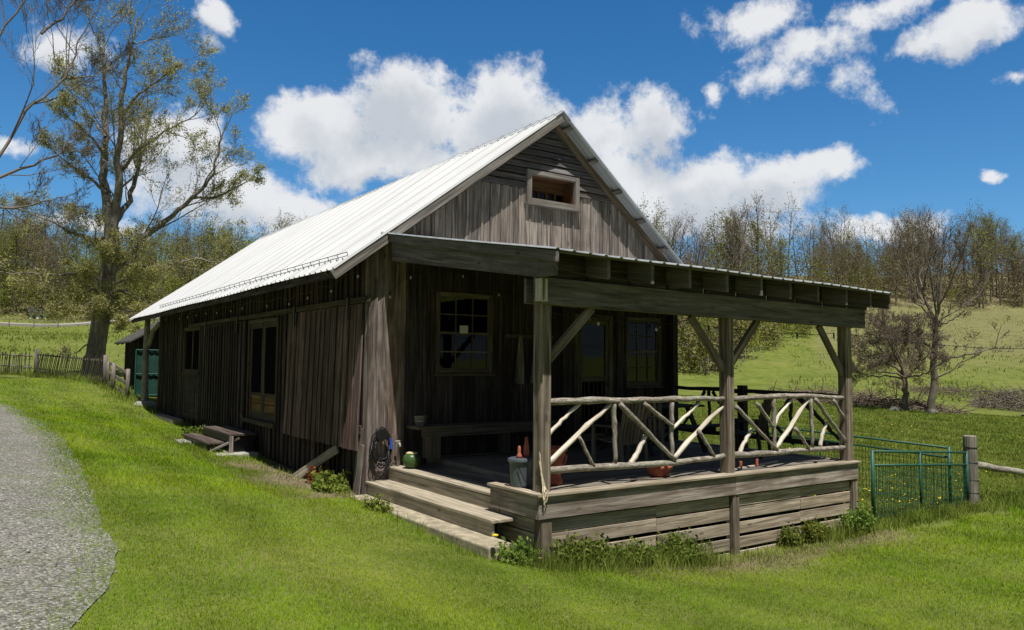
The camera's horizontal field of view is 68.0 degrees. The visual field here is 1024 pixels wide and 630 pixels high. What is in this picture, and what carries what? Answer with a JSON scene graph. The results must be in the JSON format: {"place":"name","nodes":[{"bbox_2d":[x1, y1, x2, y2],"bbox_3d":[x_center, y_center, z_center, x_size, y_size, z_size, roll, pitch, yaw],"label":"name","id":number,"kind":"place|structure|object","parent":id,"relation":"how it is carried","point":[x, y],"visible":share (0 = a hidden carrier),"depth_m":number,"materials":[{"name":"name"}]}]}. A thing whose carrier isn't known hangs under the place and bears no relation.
{"place":"outdoors","nodes":[
{"label":"outdoors","id":0,"kind":"place"},
{"bbox_2d":[0,433,119,629],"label":"loose gravel","id":1,"kind":"structure","parent":0,"point":[76,536],"depth_m":7.90,"materials":[{"name":"gravel"}]},
{"bbox_2d":[0,269,1023,629],"bbox_3d":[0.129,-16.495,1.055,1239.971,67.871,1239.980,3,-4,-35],"label":"ground","id":2,"kind":"structure","parent":0,"point":[778,367],"depth_m":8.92,"materials":[{"name":"plant"}]},
{"bbox_2d":[0,351,31,374],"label":"picket fence","id":3,"kind":"object","parent":2,"relation":"on","point":[13,365],"visible":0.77,"depth_m":31.41,"materials":[{"name":"grey wood"}]},
{"bbox_2d":[0,210,38,312],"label":"woodland tree","id":4,"kind":"object","parent":2,"relation":"on","point":[15,234],"visible":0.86,"depth_m":120.65,"materials":[{"name":"green plant"}]},
{"bbox_2d":[8,223,45,312],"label":"woodland tree","id":5,"kind":"object","parent":2,"relation":"on","point":[21,262],"visible":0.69,"depth_m":121.96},
{"bbox_2d":[14,207,44,265],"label":"woodland tree","id":6,"kind":"object","parent":2,"relation":"on","point":[29,220],"visible":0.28,"depth_m":136.38,"materials":[{"name":"green plant"}]},
{"bbox_2d":[27,307,46,318],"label":"house","id":7,"kind":"structure","parent":2,"relation":"on","point":[32,309],"depth_m":119.03,"materials":[{"name":"white paint"}]},
{"bbox_2d":[22,236,60,306],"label":"woodland tree","id":8,"kind":"object","parent":2,"relation":"on","point":[37,261],"visible":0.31,"depth_m":123.26,"materials":[{"name":"green plant"}]},
{"bbox_2d":[31,237,66,311],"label":"woodland tree","id":9,"kind":"object","parent":2,"relation":"on","point":[46,260],"visible":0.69,"depth_m":120.81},
{"bbox_2d":[38,232,71,309],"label":"woodland tree","id":10,"kind":"object","parent":2,"relation":"on","point":[54,261],"visible":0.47,"depth_m":121.23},
{"bbox_2d":[0,403,117,629],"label":"gravel drive","id":11,"kind":"structure","parent":2,"relation":"on","point":[19,450],"depth_m":6.92,"materials":[{"name":"gravel"}]},
{"bbox_2d":[0,401,120,629],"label":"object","id":12,"kind":"structure","parent":11,"relation":"on","point":[26,414],"depth_m":8.20,"materials":[{"name":"gravel"}]},
{"bbox_2d":[34,349,107,382],"bbox_3d":[-17.240,2.078,29.543,5.231,1.557,0.158,-2,-4,32],"label":"picket fence","id":13,"kind":"object","parent":2,"relation":"on","point":[104,360],"visible":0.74,"depth_m":29.43,"materials":[{"name":"grey wood"}]},
{"bbox_2d":[0,0,142,252],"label":"bare tree","id":14,"kind":"object","parent":2,"relation":"on","point":[94,61],"visible":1,"depth_m":28.83,"materials":[{"name":"plant"}]},
{"bbox_2d":[0,317,159,326],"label":"lane","id":15,"kind":"structure","parent":2,"relation":"on","point":[56,325],"depth_m":112.61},
{"bbox_2d":[106,361,129,396],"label":"board gate","id":16,"kind":"structure","parent":2,"relation":"on","point":[114,376],"depth_m":27.00,"materials":[{"name":"grey wood"}]},
{"bbox_2d":[115,228,151,318],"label":"woodland tree","id":17,"kind":"object","parent":2,"relation":"on","point":[128,266],"visible":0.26,"depth_m":122.04,"materials":[{"name":"green plant"}]},
{"bbox_2d":[0,0,268,374],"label":"maple tree","id":18,"kind":"object","parent":2,"relation":"on","point":[104,303],"visible":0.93,"depth_m":33.30,"materials":[{"name":"green plant"}]},
{"bbox_2d":[114,320,159,386],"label":"shed","id":19,"kind":"structure","parent":2,"relation":"on","point":[132,342],"depth_m":28.50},
{"bbox_2d":[133,401,155,406],"bbox_3d":[-12.255,3.019,25.294,0.720,0.290,0.702,3,-4,-35],"label":"post footing","id":20,"kind":"object","parent":2,"relation":"on","point":[145,402],"visible":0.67,"depth_m":25.09,"materials":[{"name":"grey stone"}]},
{"bbox_2d":[141,319,159,400],"bbox_3d":[-11.962,1.568,25.220,0.893,3.088,0.236,-2,-4,30],"label":"eave post","id":21,"kind":"object","parent":20,"relation":"on","point":[148,338],"visible":0.81,"depth_m":25.30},
{"bbox_2d":[134,349,158,395],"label":"green gate","id":22,"kind":"structure","parent":2,"relation":"on","point":[153,373],"depth_m":27.00,"materials":[{"name":"metal"}]},
{"bbox_2d":[136,232,166,307],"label":"woodland tree","id":23,"kind":"object","parent":2,"relation":"on","point":[152,247],"visible":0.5,"depth_m":128.02,"materials":[{"name":"green plant"}]},
{"bbox_2d":[153,414,182,424],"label":"concrete block","id":24,"kind":"structure","parent":2,"relation":"on","point":[169,419],"depth_m":21.82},
{"bbox_2d":[160,226,185,291],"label":"woodland tree","id":25,"kind":"object","parent":2,"relation":"on","point":[169,234],"visible":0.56,"depth_m":145.32,"materials":[{"name":"green plant"}]},
{"bbox_2d":[164,229,195,284],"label":"woodland tree","id":26,"kind":"object","parent":2,"relation":"on","point":[184,252],"visible":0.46,"depth_m":135.27,"materials":[{"name":"green plant"}]},
{"bbox_2d":[182,212,221,275],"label":"woodland tree","id":27,"kind":"object","parent":2,"relation":"on","point":[200,230],"visible":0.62,"depth_m":125.31,"materials":[{"name":"green plant"}]},
{"bbox_2d":[182,425,256,452],"bbox_3d":[-6.395,2.776,16.478,0.908,0.580,2.560,3,-4,-35],"label":"wooden stoop","id":28,"kind":"object","parent":2,"relation":"on","point":[230,439],"visible":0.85,"depth_m":15.78,"materials":[{"name":"grey wood"}]},
{"bbox_2d":[212,451,258,456],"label":"stone slab","id":29,"kind":"structure","parent":2,"relation":"on","point":[245,453],"depth_m":15.42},
{"bbox_2d":[292,446,338,477],"bbox_3d":[-3.270,2.472,12.612,1.213,0.726,0.058,-2,-5,38],"label":"prop board","id":30,"kind":"object","parent":2,"relation":"on","point":[325,456],"visible":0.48,"depth_m":12.53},
{"bbox_2d":[310,478,350,493],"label":"weed clump","id":31,"kind":"object","parent":2,"relation":"on","point":[319,485],"visible":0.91,"depth_m":11.52,"materials":[{"name":"green plant"}]},
{"bbox_2d":[311,466,350,486],"bbox_3d":[-2.885,2.593,11.976,0.646,0.439,0.602,3,-4,-35],"label":"weed clump","id":32,"kind":"object","parent":2,"relation":"on","point":[327,477],"visible":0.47,"depth_m":11.94,"materials":[{"name":"green plant"}]},
{"bbox_2d":[361,493,393,513],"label":"weed clump","id":33,"kind":"object","parent":2,"relation":"on","point":[376,505],"visible":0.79,"depth_m":10.26,"materials":[{"name":"green plant"}]},
{"bbox_2d":[0,182,1017,297],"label":"deep wood","id":34,"kind":"object","parent":2,"relation":"on","point":[755,235],"visible":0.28,"depth_m":160.38,"materials":[{"name":"plant"}]},
{"bbox_2d":[129,110,893,561],"bbox_3d":[-3.221,0.419,18.930,8.262,7.641,21.880,3,-4,-35],"label":"wooden cabin","id":35,"kind":"object","parent":2,"relation":"on","point":[543,218],"visible":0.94,"depth_m":12.32,"materials":[{"name":"wood"}]},
{"bbox_2d":[180,374,199,422],"bbox_3d":[-8.933,2.284,21.046,0.036,1.300,2.010,3,-4,-35],"label":"door panel","id":36,"kind":"structure","parent":35,"relation":"in","point":[184,379],"depth_m":20.95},
{"bbox_2d":[180,326,201,374],"bbox_3d":[-8.918,0.995,21.131,0.130,1.315,2.030,3,-4,-35],"label":"window","id":37,"kind":"structure","parent":35,"relation":"in","point":[192,336],"depth_m":21.15,"materials":[{"name":"black"}]},
{"bbox_2d":[201,316,246,428],"bbox_3d":[-7.023,1.346,18.276,0.106,2.504,3.724,3,-4,-35],"label":"sliding door","id":38,"kind":"structure","parent":35,"relation":"in","point":[224,345],"depth_m":17.98,"materials":[{"name":"brown wood"}]},
{"bbox_2d":[154,271,358,321],"bbox_3d":[-6.879,-0.125,17.837,0.036,0.354,15.794,3,-4,-35],"label":"string light","id":39,"kind":"object","parent":35,"relation":"hanging from","point":[270,300],"visible":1,"depth_m":14.54,"materials":[{"name":"black rubber"}]},
{"bbox_2d":[249,323,263,418],"bbox_3d":[-5.479,1.195,16.324,0.050,2.010,0.910,3,-4,-35],"label":"french door","id":40,"kind":"structure","parent":35,"relation":"in","point":[257,330],"depth_m":16.34,"materials":[{"name":"black"}]},
{"bbox_2d":[262,322,276,420],"bbox_3d":[-4.947,1.152,15.574,0.050,2.010,0.910,3,-4,-35],"label":"french door","id":41,"kind":"structure","parent":35,"relation":"in","point":[270,329],"depth_m":15.64,"materials":[{"name":"black"}]},
{"bbox_2d":[283,297,363,450],"bbox_3d":[-3.306,0.971,13.042,0.114,2.389,3.344,3,-4,-35],"label":"sliding door","id":42,"kind":"structure","parent":35,"relation":"in","point":[323,386],"depth_m":12.78,"materials":[{"name":"brown wood"}]},
{"bbox_2d":[368,427,395,479],"bbox_3d":[-1.998,2.109,11.593,0.458,0.802,0.146,3,-4,-35],"label":"garden hose","id":43,"kind":"object","parent":35,"relation":"on","point":[380,434],"visible":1,"depth_m":11.55,"materials":[{"name":"black rubber"}]},
{"bbox_2d":[402,451,420,467],"bbox_3d":[-1.521,2.197,11.513,0.280,0.240,0.280,3,-4,-35],"label":"glazed pot","id":44,"kind":"object","parent":35,"relation":"on","point":[411,459],"visible":1,"depth_m":11.42,"materials":[{"name":"green ceramic"}]},
{"bbox_2d":[444,334,467,367],"bbox_3d":[-1.653,1.231,22.551,0.080,1.410,1.310,3,-4,-35],"label":"window","id":45,"kind":"structure","parent":35,"relation":"in","point":[461,340],"depth_m":22.52,"materials":[{"name":"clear glass"}]},
{"bbox_2d":[434,291,494,375],"bbox_3d":[-0.784,0.324,12.645,1.160,1.375,0.125,3,-4,-35],"label":"window","id":46,"kind":"structure","parent":35,"relation":"in","point":[488,371],"depth_m":12.65,"materials":[{"name":"wood"}]},
{"bbox_2d":[407,419,557,459],"bbox_3d":[-0.421,2.002,12.293,2.680,0.512,0.380,3,-4,-35],"label":"porch bench","id":47,"kind":"object","parent":35,"relation":"on","point":[432,434],"visible":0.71,"depth_m":11.94,"materials":[{"name":"wood"}]},
{"bbox_2d":[507,456,532,487],"bbox_3d":[0.110,1.864,9.023,0.324,0.335,0.337,3,-4,-35],"label":"metal pail","id":48,"kind":"object","parent":35,"relation":"on","point":[520,472],"visible":0.91,"depth_m":8.91,"materials":[{"name":"grey metal"}]},
{"bbox_2d":[389,271,660,327],"bbox_3d":[0.535,-0.254,13.483,5.976,0.794,0.034,3,-4,-35],"label":"string light","id":49,"kind":"object","parent":35,"relation":"hanging from","point":[499,293],"visible":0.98,"depth_m":12.80,"materials":[{"name":"black rubber"}]},
{"bbox_2d":[505,334,553,383],"bbox_3d":[0.338,0.779,13.330,1.050,0.870,0.104,3,-4,-35],"label":"peg rail","id":50,"kind":"object","parent":35,"relation":"attached to","point":[519,375],"visible":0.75,"depth_m":13.16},
{"bbox_2d":[524,169,581,212],"bbox_3d":[0.653,-2.253,13.992,1.270,0.640,0.495,3,-4,-35],"label":"gable window","id":51,"kind":"structure","parent":35,"relation":"in","point":[537,181],"depth_m":14.05,"materials":[{"name":"brown wood"}]},
{"bbox_2d":[551,445,567,484],"bbox_3d":[0.495,1.859,9.379,0.378,0.450,0.378,0,-4,10],"label":"terracotta urn","id":52,"kind":"object","parent":35,"relation":"on","point":[556,479],"visible":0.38,"depth_m":9.27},
{"bbox_2d":[579,320,608,441],"bbox_3d":[1.544,1.220,14.218,0.736,2.260,0.091,3,-4,-35],"label":"screen door","id":53,"kind":"structure","parent":35,"relation":"in","point":[586,437],"depth_m":14.28,"materials":[{"name":"brown wood"}]},
{"bbox_2d":[582,324,594,370],"bbox_3d":[1.675,0.760,17.881,0.080,1.110,0.910,3,-4,-35],"label":"window","id":54,"kind":"structure","parent":53,"relation":"in","point":[588,331],"depth_m":17.70,"materials":[{"name":"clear glass"}]},
{"bbox_2d":[591,403,649,463],"bbox_3d":[1.612,1.742,11.335,0.640,1.004,0.698,3,-5,-40],"label":"slat chair","id":55,"kind":"object","parent":35,"relation":"on","point":[626,439],"visible":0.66,"depth_m":11.18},
{"bbox_2d":[628,321,649,380],"bbox_3d":[2.732,0.844,16.380,0.080,1.470,0.710,3,-4,-35],"label":"window","id":56,"kind":"structure","parent":35,"relation":"in","point":[631,327],"depth_m":16.35,"materials":[{"name":"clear glass"}]},
{"bbox_2d":[624,317,663,387],"bbox_3d":[2.599,0.745,15.024,1.020,1.385,0.125,3,-4,-35],"label":"window","id":57,"kind":"structure","parent":35,"relation":"in","point":[628,384],"depth_m":15.04,"materials":[{"name":"brown wood"}]},
{"bbox_2d":[626,403,669,459],"bbox_3d":[2.214,1.813,12.218,0.640,1.004,0.698,-1,-4,25],"label":"slat chair","id":58,"kind":"object","parent":35,"relation":"on","point":[660,434],"visible":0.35,"depth_m":11.92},
{"bbox_2d":[578,403,719,456],"bbox_3d":[2.505,2.006,13.426,2.000,0.805,1.760,3,-4,-35],"label":"picnic table","id":59,"kind":"object","parent":35,"relation":"on","point":[708,427],"visible":0.52,"depth_m":13.37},
{"bbox_2d":[646,466,672,476],"bbox_3d":[1.974,2.093,10.219,0.370,0.150,0.370,3,-4,-35],"label":"terracotta bowl","id":60,"kind":"object","parent":35,"relation":"on","point":[659,471],"visible":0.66,"depth_m":10.08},
{"bbox_2d":[551,312,834,338],"bbox_3d":[2.857,0.182,10.957,6.306,0.237,0.034,3,-4,-35],"label":"string light","id":61,"kind":"object","parent":35,"relation":"hanging from","point":[598,324],"visible":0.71,"depth_m":10.46,"materials":[{"name":"black rubber"}]},
{"bbox_2d":[734,399,770,458],"bbox_3d":[3.991,1.883,12.836,0.698,1.004,0.640,-2,-4,35],"label":"slat chair","id":62,"kind":"object","parent":35,"relation":"on","point":[761,423],"visible":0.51,"depth_m":12.75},
{"bbox_2d":[0,209,1023,375],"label":"woodland undergrowth","id":63,"kind":"object","parent":2,"relation":"on","point":[692,349],"visible":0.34,"depth_m":126.71,"materials":[{"name":"green plant"}]},
{"bbox_2d":[0,310,1023,401],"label":"field tussocks","id":64,"kind":"object","parent":2,"relation":"on","point":[54,336],"visible":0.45,"depth_m":74.25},
{"bbox_2d":[495,533,542,566],"bbox_3d":[0.076,2.567,8.230,0.578,0.379,0.477,3,-4,-35],"label":"weed clump","id":65,"kind":"object","parent":2,"relation":"on","point":[514,552],"visible":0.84,"depth_m":8.20,"materials":[{"name":"green plant"}]},
{"bbox_2d":[191,453,932,583],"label":"dry grass","id":66,"kind":"structure","parent":2,"relation":"on","point":[300,485],"depth_m":10.84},
{"bbox_2d":[549,529,618,570],"bbox_3d":[0.818,2.693,8.616,0.973,0.505,0.629,3,-4,-35],"label":"weed clump","id":67,"kind":"object","parent":2,"relation":"on","point":[582,545],"visible":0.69,"depth_m":8.51,"materials":[{"name":"green plant"}]},
{"bbox_2d":[599,534,658,567],"bbox_3d":[1.372,2.856,8.987,0.958,0.526,0.562,3,-4,-35],"label":"weed clump","id":68,"kind":"object","parent":2,"relation":"on","point":[633,547],"visible":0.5,"depth_m":8.96,"materials":[{"name":"green plant"}]},
{"bbox_2d":[661,213,693,260],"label":"woodland tree","id":69,"kind":"object","parent":2,"relation":"on","point":[681,217],"visible":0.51,"depth_m":116.20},
{"bbox_2d":[664,209,700,260],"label":"woodland tree","id":70,"kind":"object","parent":2,"relation":"on","point":[687,220],"visible":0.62,"depth_m":118.65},
{"bbox_2d":[653,526,711,565],"bbox_3d":[2.129,2.909,9.475,0.844,0.547,0.539,3,-4,-35],"label":"weed clump","id":71,"kind":"object","parent":2,"relation":"on","point":[675,538],"visible":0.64,"depth_m":9.42,"materials":[{"name":"green plant"}]},
{"bbox_2d":[680,225,710,265],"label":"woodland tree","id":72,"kind":"object","parent":2,"relation":"on","point":[700,246],"visible":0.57,"depth_m":102.93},
{"bbox_2d":[696,207,731,268],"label":"woodland tree","id":73,"kind":"object","parent":2,"relation":"on","point":[711,231],"visible":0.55,"depth_m":113.89,"materials":[{"name":"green plant"}]},
{"bbox_2d":[701,238,730,270],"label":"woodland tree","id":74,"kind":"object","parent":2,"relation":"on","point":[713,256],"visible":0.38,"depth_m":107.60,"materials":[{"name":"green plant"}]},
{"bbox_2d":[708,204,753,271],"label":"woodland tree","id":75,"kind":"object","parent":2,"relation":"on","point":[734,244],"visible":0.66,"depth_m":107.56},
{"bbox_2d":[712,208,752,269],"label":"woodland tree","id":76,"kind":"object","parent":2,"relation":"on","point":[727,220],"visible":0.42,"depth_m":111.17,"materials":[{"name":"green plant"}]},
{"bbox_2d":[715,205,750,271],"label":"woodland tree","id":77,"kind":"object","parent":2,"relation":"on","point":[731,231],"visible":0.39,"depth_m":109.93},
{"bbox_2d":[715,199,761,296],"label":"woodland tree","id":78,"kind":"object","parent":2,"relation":"on","point":[742,249],"visible":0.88,"depth_m":103.77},
{"bbox_2d":[717,204,771,272],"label":"woodland tree","id":79,"kind":"object","parent":2,"relation":"on","point":[739,243],"visible":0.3,"depth_m":109.86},
{"bbox_2d":[742,192,774,273],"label":"woodland tree","id":80,"kind":"object","parent":2,"relation":"on","point":[756,207],"visible":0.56,"depth_m":122.74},
{"bbox_2d":[744,217,773,267],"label":"woodland tree","id":81,"kind":"object","parent":2,"relation":"on","point":[754,225],"visible":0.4,"depth_m":123.31,"materials":[{"name":"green plant"}]},
{"bbox_2d":[753,227,784,273],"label":"woodland tree","id":82,"kind":"object","parent":2,"relation":"on","point":[760,236],"visible":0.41,"depth_m":120.33,"materials":[{"name":"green plant"}]},
{"bbox_2d":[760,233,799,277],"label":"woodland tree","id":83,"kind":"object","parent":2,"relation":"on","point":[783,258],"visible":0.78,"depth_m":113.05,"materials":[{"name":"green plant"}]},
{"bbox_2d":[777,521,804,547],"bbox_3d":[4.015,3.190,10.972,0.463,0.412,0.418,3,-4,-35],"label":"weed clump","id":84,"kind":"object","parent":2,"relation":"on","point":[788,534],"visible":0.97,"depth_m":10.90,"materials":[{"name":"green plant"}]},
{"bbox_2d":[795,515,830,542],"bbox_3d":[4.487,3.207,11.275,0.760,0.432,0.461,3,-4,-35],"label":"weed clump","id":85,"kind":"object","parent":2,"relation":"on","point":[809,530],"visible":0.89,"depth_m":11.20,"materials":[{"name":"green plant"}]},
{"bbox_2d":[804,223,830,279],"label":"woodland tree","id":86,"kind":"object","parent":2,"relation":"on","point":[815,234],"visible":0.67,"depth_m":143.53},
{"bbox_2d":[828,238,851,283],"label":"woodland tree","id":87,"kind":"object","parent":2,"relation":"on","point":[839,255],"visible":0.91,"depth_m":136.18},
{"bbox_2d":[748,423,951,505],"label":"fence","id":88,"kind":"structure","parent":2,"relation":"on","point":[948,456],"depth_m":14.94,"materials":[{"name":"metal"}]},
{"bbox_2d":[838,501,878,533],"bbox_3d":[5.369,3.143,11.770,0.577,0.546,0.834,-1,-4,25],"label":"weed clump","id":89,"kind":"object","parent":2,"relation":"on","point":[859,513],"visible":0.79,"depth_m":11.69,"materials":[{"name":"green plant"}]},
{"bbox_2d":[755,380,979,414],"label":"stream brush","id":90,"kind":"object","parent":2,"relation":"on","point":[871,399],"visible":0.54,"depth_m":44.73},
{"bbox_2d":[883,208,917,304],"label":"woodland tree","id":91,"kind":"object","parent":2,"relation":"on","point":[901,234],"visible":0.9,"depth_m":144.60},
{"bbox_2d":[851,306,952,410],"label":"bare tree","id":92,"kind":"object","parent":2,"relation":"on","point":[884,328],"visible":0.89,"depth_m":41.33,"materials":[{"name":"plant"}]},
{"bbox_2d":[897,217,933,298],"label":"woodland tree","id":93,"kind":"object","parent":2,"relation":"on","point":[907,235],"visible":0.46,"depth_m":154.43,"materials":[{"name":"brown plant"}]},
{"bbox_2d":[902,208,934,302],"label":"woodland tree","id":94,"kind":"object","parent":2,"relation":"on","point":[913,230],"visible":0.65,"depth_m":150.31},
{"bbox_2d":[914,206,945,288],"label":"woodland tree","id":95,"kind":"object","parent":2,"relation":"on","point":[929,240],"visible":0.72,"depth_m":146.21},
{"bbox_2d":[920,214,950,303],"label":"woodland tree","id":96,"kind":"object","parent":2,"relation":"on","point":[939,243],"visible":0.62,"depth_m":149.31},
{"bbox_2d":[927,208,965,301],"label":"woodland tree","id":97,"kind":"object","parent":2,"relation":"on","point":[942,242],"visible":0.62,"depth_m":150.41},
{"bbox_2d":[889,210,1014,408],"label":"bare tree","id":98,"kind":"object","parent":2,"relation":"on","point":[931,400],"visible":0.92,"depth_m":41.88,"materials":[{"name":"plant"}]},
{"bbox_2d":[894,379,1021,398],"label":"brush pile","id":99,"kind":"object","parent":2,"relation":"on","point":[948,391],"visible":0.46,"depth_m":55.24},
{"bbox_2d":[962,435,979,503],"bbox_3d":[8.515,3.058,14.072,0.261,1.634,0.262,3,-4,-35],"label":"fence post","id":100,"kind":"object","parent":2,"relation":"on","point":[969,445],"visible":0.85,"depth_m":13.99,"materials":[{"name":"grey wood"}]},
{"bbox_2d":[870,450,969,519],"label":"gate","id":101,"kind":"structure","parent":100,"relation":"attached to","point":[919,477],"depth_m":12.93,"materials":[{"name":"metal"}]},
{"bbox_2d":[978,461,1023,476],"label":"log rail","id":102,"kind":"object","parent":100,"relation":"attached to","point":[996,468],"visible":0.91,"depth_m":14.46,"materials":[{"name":"grey wood"}]},
{"bbox_2d":[957,222,984,301],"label":"woodland tree","id":103,"kind":"object","parent":2,"relation":"on","point":[971,256],"visible":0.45,"depth_m":151.94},
{"bbox_2d":[955,204,997,295],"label":"woodland tree","id":104,"kind":"object","parent":2,"relation":"on","point":[970,237],"visible":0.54,"depth_m":157.00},
{"bbox_2d":[962,220,1006,308],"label":"woodland tree","id":105,"kind":"object","parent":2,"relation":"on","point":[983,259],"visible":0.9,"depth_m":145.12,"materials":[{"name":"green plant"}]},
{"bbox_2d":[956,377,1023,411],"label":"brush pile","id":106,"kind":"object","parent":2,"relation":"on","point":[1003,400],"visible":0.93,"depth_m":46.92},
{"bbox_2d":[976,213,1010,295],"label":"woodland tree","id":107,"kind":"object","parent":2,"relation":"on","point":[994,226],"visible":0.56,"depth_m":155.25,"materials":[{"name":"green plant"}]},
{"bbox_2d":[982,220,1011,303],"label":"woodland tree","id":108,"kind":"object","parent":2,"relation":"on","point":[996,260],"visible":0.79,"depth_m":146.49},
{"bbox_2d":[1001,231,1023,298],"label":"woodland tree","id":109,"kind":"object","parent":2,"relation":"on","point":[1015,244],"visible":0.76,"depth_m":151.78,"materials":[{"name":"green plant"}]},
{"bbox_2d":[0,366,1023,578],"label":"rough grass","id":110,"kind":"structure","parent":0,"point":[838,533],"depth_m":11.10,"materials":[{"name":"plant"}]},
{"bbox_2d":[0,0,1023,276],"label":"sky","id":111,"kind":"structure","parent":0,"point":[693,106],"materials":[{"name":"blue"}]},
{"bbox_2d":[678,394,1023,528],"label":"field grass","id":112,"kind":"structure","parent":0,"point":[1015,453],"depth_m":26.09,"materials":[{"name":"plant"}]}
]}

